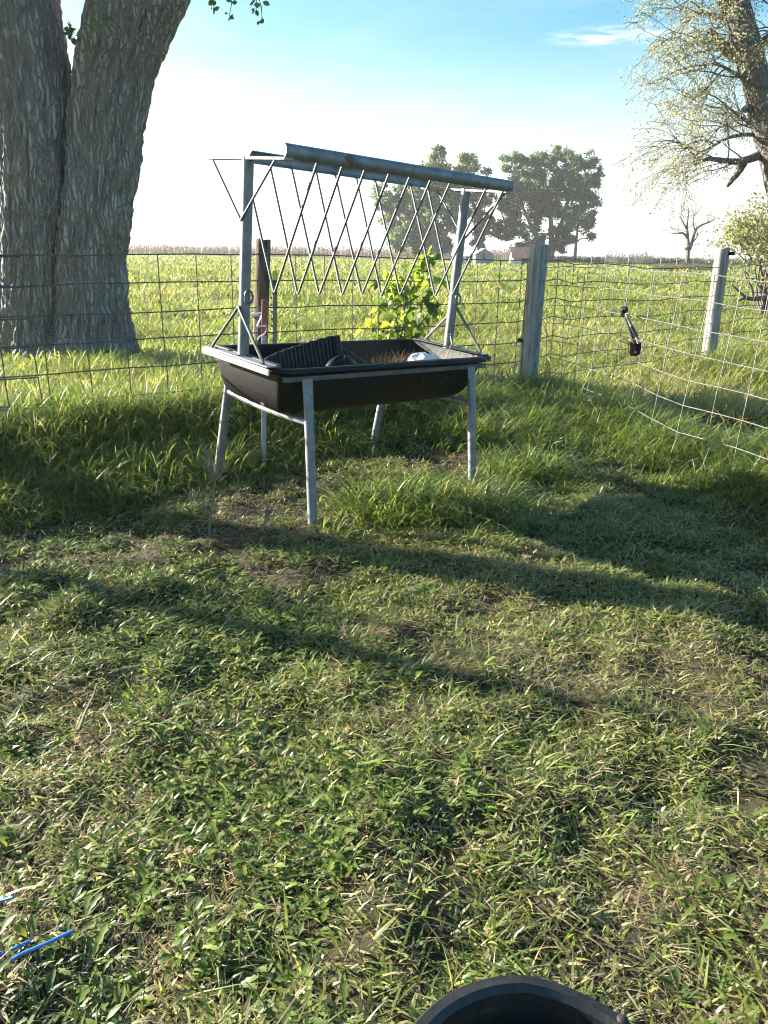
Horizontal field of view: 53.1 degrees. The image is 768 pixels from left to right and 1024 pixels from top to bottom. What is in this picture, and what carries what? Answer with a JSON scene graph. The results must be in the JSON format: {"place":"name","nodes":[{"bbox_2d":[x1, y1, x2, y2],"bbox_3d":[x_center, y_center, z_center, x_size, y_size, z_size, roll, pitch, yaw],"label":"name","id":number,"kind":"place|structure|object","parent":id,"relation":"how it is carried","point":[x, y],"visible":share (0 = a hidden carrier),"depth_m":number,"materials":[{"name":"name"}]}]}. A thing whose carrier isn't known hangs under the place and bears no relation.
{"place":"outdoors","nodes":[
{"label":"outdoors","id":0,"kind":"place"},
{"bbox_2d":[262,504,272,530],"bbox_3d":[-0.542,0.028,3.559,0.053,0.125,0.039,1,19,0],"label":"dead weed","id":1,"kind":"object","parent":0,"point":[267,512],"visible":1,"depth_m":3.55,"materials":[{"name":"plant"}]},
{"bbox_2d":[0,249,767,1023],"bbox_3d":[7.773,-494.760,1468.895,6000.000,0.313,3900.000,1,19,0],"label":"ground","id":2,"kind":"structure","parent":0,"point":[224,545],"depth_m":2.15,"materials":[{"name":"green plant"}]},
{"bbox_2d":[0,896,13,902],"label":"blue cord","id":3,"kind":"object","parent":2,"relation":"on","point":[6,898],"visible":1,"depth_m":1.49,"materials":[{"name":"blue plastic"}]},
{"bbox_2d":[0,940,29,957],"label":"blue cord","id":4,"kind":"object","parent":2,"relation":"on","point":[16,947],"visible":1,"depth_m":1.40,"materials":[{"name":"blue plastic"}]},
{"bbox_2d":[0,691,30,708],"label":"fallen twig","id":5,"kind":"object","parent":2,"relation":"on","point":[15,694],"visible":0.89,"depth_m":2.22,"materials":[{"name":"grey wood"}]},
{"bbox_2d":[0,930,72,964],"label":"blue cord","id":6,"kind":"object","parent":2,"relation":"on","point":[41,945],"visible":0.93,"depth_m":1.38,"materials":[{"name":"blue plastic"}]},
{"bbox_2d":[76,683,97,731],"bbox_3d":[-0.834,0.549,2.159,0.014,0.017,0.234,-2,19,-8],"label":"fallen twig","id":7,"kind":"object","parent":2,"relation":"on","point":[84,714],"visible":0.98,"depth_m":2.15,"materials":[{"name":"beige wood"}]},
{"bbox_2d":[103,702,111,734],"bbox_3d":[-0.755,0.563,2.096,0.024,0.015,0.176,-6,20,-19],"label":"fallen twig","id":8,"kind":"object","parent":2,"relation":"on","point":[106,718],"visible":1,"depth_m":2.09,"materials":[{"name":"beige wood"}]},
{"bbox_2d":[0,0,269,359],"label":"broad tree","id":9,"kind":"object","parent":2,"relation":"on","point":[71,146],"visible":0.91,"depth_m":7.96,"materials":[{"name":"grey plant"}]},
{"bbox_2d":[183,437,236,536],"bbox_3d":[-0.773,-0.112,3.429,0.246,0.473,0.135,-3,19,-12],"label":"dead weed","id":10,"kind":"object","parent":2,"relation":"on","point":[210,468],"visible":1,"depth_m":3.40,"materials":[{"name":"brown plant"}]},
{"bbox_2d":[232,493,240,520],"bbox_3d":[-0.710,-0.024,3.722,0.050,0.149,0.026,10,21,26],"label":"dead weed","id":11,"kind":"object","parent":2,"relation":"on","point":[236,500],"visible":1,"depth_m":3.72,"materials":[{"name":"brown plant"}]},
{"bbox_2d":[253,238,270,343],"bbox_3d":[-0.883,-1.300,5.494,0.187,1.242,0.111,1,19,0],"label":"wooden post","id":12,"kind":"object","parent":2,"relation":"on","point":[261,290],"visible":0.45,"depth_m":5.35,"materials":[{"name":"brown wood"}]},
{"bbox_2d":[250,310,267,339],"bbox_3d":[-0.840,-1.217,4.949,0.154,0.085,1.246,-2,19,-9],"label":"tie cord","id":13,"kind":"object","parent":12,"relation":"attached to","point":[258,325],"visible":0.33,"depth_m":4.62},
{"bbox_2d":[261,300,267,463],"bbox_3d":[-0.707,-0.708,4.556,0.079,1.066,0.032,-6,20,-20],"label":"marker stake","id":14,"kind":"object","parent":2,"relation":"on","point":[264,319],"visible":0.53,"depth_m":4.45,"materials":[{"name":"grey metal"}]},
{"bbox_2d":[270,271,277,342],"bbox_3d":[-0.887,-1.355,6.267,0.070,1.172,0.037,1,19,0],"label":"steel post","id":15,"kind":"object","parent":2,"relation":"on","point":[274,304],"visible":0.51,"depth_m":6.17,"materials":[{"name":"metal"}]},
{"bbox_2d":[129,241,508,259],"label":"corn stand","id":16,"kind":"object","parent":2,"relation":"on","point":[165,248],"visible":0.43,"depth_m":156.52,"materials":[{"name":"beige plant"}]},
{"bbox_2d":[202,142,513,525],"bbox_3d":[-0.139,-0.932,4.095,1.522,1.698,0.945,-13,27,-40],"label":"hay feeder","id":17,"kind":"object","parent":2,"relation":"on","point":[251,375],"visible":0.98,"depth_m":3.83,"materials":[{"name":"black plastic"}]},
{"bbox_2d":[260,335,342,406],"bbox_3d":[-0.431,-0.746,3.969,0.129,0.281,0.718,13,22,31],"label":"ribbed tray","id":18,"kind":"object","parent":17,"relation":"in","point":[318,352],"visible":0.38,"depth_m":4.06,"materials":[{"name":"black plastic"}]},
{"bbox_2d":[313,348,510,394],"bbox_3d":[-0.038,-0.792,4.190,1.611,0.268,0.983,-12,23,-34],"label":"old hay","id":19,"kind":"object","parent":17,"relation":"in","point":[395,360],"visible":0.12,"depth_m":4.24},
{"bbox_2d":[326,355,356,365],"bbox_3d":[-0.211,-0.729,3.889,0.239,0.131,0.140,-12,23,-34],"label":"rubber lump","id":20,"kind":"object","parent":19,"relation":"on","point":[342,360],"visible":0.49,"depth_m":3.84,"materials":[{"name":"black plastic"}]},
{"bbox_2d":[406,352,438,360],"bbox_3d":[0.225,-0.890,4.457,0.192,0.070,0.188,1,19,0],"label":"white bag","id":21,"kind":"object","parent":19,"relation":"on","point":[421,355],"visible":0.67,"depth_m":4.42,"materials":[{"name":"plastic"}]},
{"bbox_2d":[0,439,757,1004],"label":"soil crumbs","id":22,"kind":"object","parent":2,"relation":"on","point":[280,559],"visible":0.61,"depth_m":3.39,"materials":[{"name":"brown soil"}]},
{"bbox_2d":[0,436,767,1023],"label":"broadleaf weeds","id":23,"kind":"object","parent":2,"relation":"on","point":[214,832],"visible":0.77,"depth_m":1.92,"materials":[{"name":"green plant"}]},
{"bbox_2d":[0,364,767,555],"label":"tall grass","id":24,"kind":"structure","parent":2,"relation":"on","point":[148,460],"depth_m":4.61,"materials":[{"name":"green plant"}]},
{"bbox_2d":[0,255,767,452],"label":"pasture grass","id":25,"kind":"structure","parent":2,"relation":"on","point":[150,326],"depth_m":13.05,"materials":[{"name":"green plant"}]},
{"bbox_2d":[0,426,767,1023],"bbox_3d":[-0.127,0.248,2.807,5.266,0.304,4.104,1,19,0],"label":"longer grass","id":26,"kind":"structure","parent":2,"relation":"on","point":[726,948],"depth_m":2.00,"materials":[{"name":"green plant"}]},
{"bbox_2d":[355,246,446,340],"bbox_3d":[0.134,-1.572,6.339,0.742,1.192,0.903,1,19,0],"label":"leafy sapling","id":27,"kind":"object","parent":2,"relation":"on","point":[392,295],"visible":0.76,"depth_m":6.21,"materials":[{"name":"green plant"}]},
{"bbox_2d":[369,144,500,260],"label":"pasture tree","id":28,"kind":"object","parent":2,"relation":"on","point":[468,163],"visible":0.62,"depth_m":129.94,"materials":[{"name":"green plant"}]},
{"bbox_2d":[451,249,475,262],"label":"shed","id":29,"kind":"structure","parent":2,"relation":"on","point":[467,253],"depth_m":101.24,"materials":[{"name":"white metal"}]},
{"bbox_2d":[473,248,493,263],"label":"shed","id":30,"kind":"structure","parent":2,"relation":"on","point":[483,253],"depth_m":97.14,"materials":[{"name":"white metal"}]},
{"bbox_2d":[508,247,528,263],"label":"shed","id":31,"kind":"structure","parent":2,"relation":"on","point":[518,253],"depth_m":97.52,"materials":[{"name":"metal"}]},
{"bbox_2d":[413,975,630,1023],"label":"rubber tub","id":32,"kind":"object","parent":2,"relation":"on","point":[515,999],"visible":1,"depth_m":0.99,"materials":[{"name":"black rubber"}]},
{"bbox_2d":[517,244,548,383],"bbox_3d":[1.325,-1.679,6.942,0.209,1.407,0.185,7,20,18],"label":"wooden post","id":33,"kind":"object","parent":2,"relation":"on","point":[536,282],"visible":0.82,"depth_m":6.83,"materials":[{"name":"grey wood"}]},
{"bbox_2d":[0,253,528,418],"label":"wire fence","id":34,"kind":"object","parent":33,"relation":"attached to","point":[232,308],"visible":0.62,"depth_m":5.15,"materials":[{"name":"grey metal"}]},
{"bbox_2d":[0,256,43,418],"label":"wire fence","id":35,"kind":"object","parent":34,"relation":"attached to","point":[30,333],"visible":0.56,"depth_m":4.57,"materials":[{"name":"grey metal"}]},
{"bbox_2d":[551,253,723,263],"bbox_3d":[2.709,-2.610,7.881,3.608,0.123,0.004,-16,25,-41],"label":"strand wire","id":36,"kind":"object","parent":33,"relation":"attached to","point":[634,263],"visible":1,"depth_m":7.74,"materials":[{"name":"grey metal"}]},
{"bbox_2d":[546,266,767,479],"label":"wire fence","id":37,"kind":"object","parent":33,"relation":"attached to","point":[730,335],"visible":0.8,"depth_m":4.96,"materials":[{"name":"silver metal"}]},
{"bbox_2d":[619,305,641,356],"bbox_3d":[1.788,-1.310,5.571,0.176,0.361,0.084,1,19,0],"label":"latch bracket","id":38,"kind":"object","parent":37,"relation":"attached to","point":[634,347],"visible":0.98,"depth_m":5.56,"materials":[{"name":"black plastic"}]},
{"bbox_2d":[491,144,605,261],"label":"pasture tree","id":39,"kind":"object","parent":2,"relation":"on","point":[535,197],"visible":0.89,"depth_m":128.97,"materials":[{"name":"green plant"}]},
{"bbox_2d":[564,205,597,262],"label":"pasture tree","id":40,"kind":"object","parent":2,"relation":"on","point":[572,238],"visible":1,"depth_m":123.81,"materials":[{"name":"green plant"}]},
{"bbox_2d":[602,247,657,264],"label":"reed bed","id":41,"kind":"object","parent":2,"relation":"on","point":[635,259],"visible":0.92,"depth_m":114.27,"materials":[{"name":"beige plant"}]},
{"bbox_2d":[538,260,767,382],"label":"wire fence","id":42,"kind":"object","parent":2,"relation":"on","point":[637,300],"visible":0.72,"depth_m":8.29,"materials":[{"name":"grey metal"}]},
{"bbox_2d":[548,255,764,265],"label":"corn stand","id":43,"kind":"object","parent":2,"relation":"on","point":[657,261],"visible":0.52,"depth_m":124.90,"materials":[{"name":"plant"}]},
{"bbox_2d":[606,0,767,223],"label":"leaning tree","id":44,"kind":"object","parent":2,"relation":"on","point":[743,48],"visible":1,"depth_m":14.92,"materials":[{"name":"green plant"}]},
{"bbox_2d":[659,196,719,261],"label":"bare tree","id":45,"kind":"object","parent":2,"relation":"on","point":[689,245],"visible":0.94,"depth_m":70.28,"materials":[{"name":"brown plant"}]},
{"bbox_2d":[652,263,730,271],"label":"brush","id":46,"kind":"object","parent":2,"relation":"on","point":[680,265],"visible":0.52,"depth_m":69.73,"materials":[{"name":"brown plant"}]},
{"bbox_2d":[702,247,734,359],"bbox_3d":[4.022,-2.431,9.323,0.199,1.476,0.176,1,19,0],"label":"wooden post","id":47,"kind":"object","parent":2,"relation":"on","point":[721,260],"visible":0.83,"depth_m":9.22,"materials":[{"name":"grey wood"}]},
{"bbox_2d":[696,185,767,314],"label":"bush","id":48,"kind":"object","parent":2,"relation":"on","point":[758,237],"visible":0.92,"depth_m":16.82,"materials":[{"name":"green plant"}]},
{"bbox_2d":[732,268,767,309],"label":"fallen branch","id":49,"kind":"object","parent":2,"relation":"on","point":[757,298],"visible":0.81,"depth_m":10.56,"materials":[{"name":"brown wood"}]},
{"bbox_2d":[750,246,767,292],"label":"bush","id":50,"kind":"object","parent":2,"relation":"on","point":[766,260],"visible":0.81,"depth_m":13.79,"materials":[{"name":"green plant"}]},
{"bbox_2d":[61,0,767,258],"label":"sky","id":51,"kind":"structure","parent":0,"point":[394,80],"materials":[{"name":"blue"}]}
]}

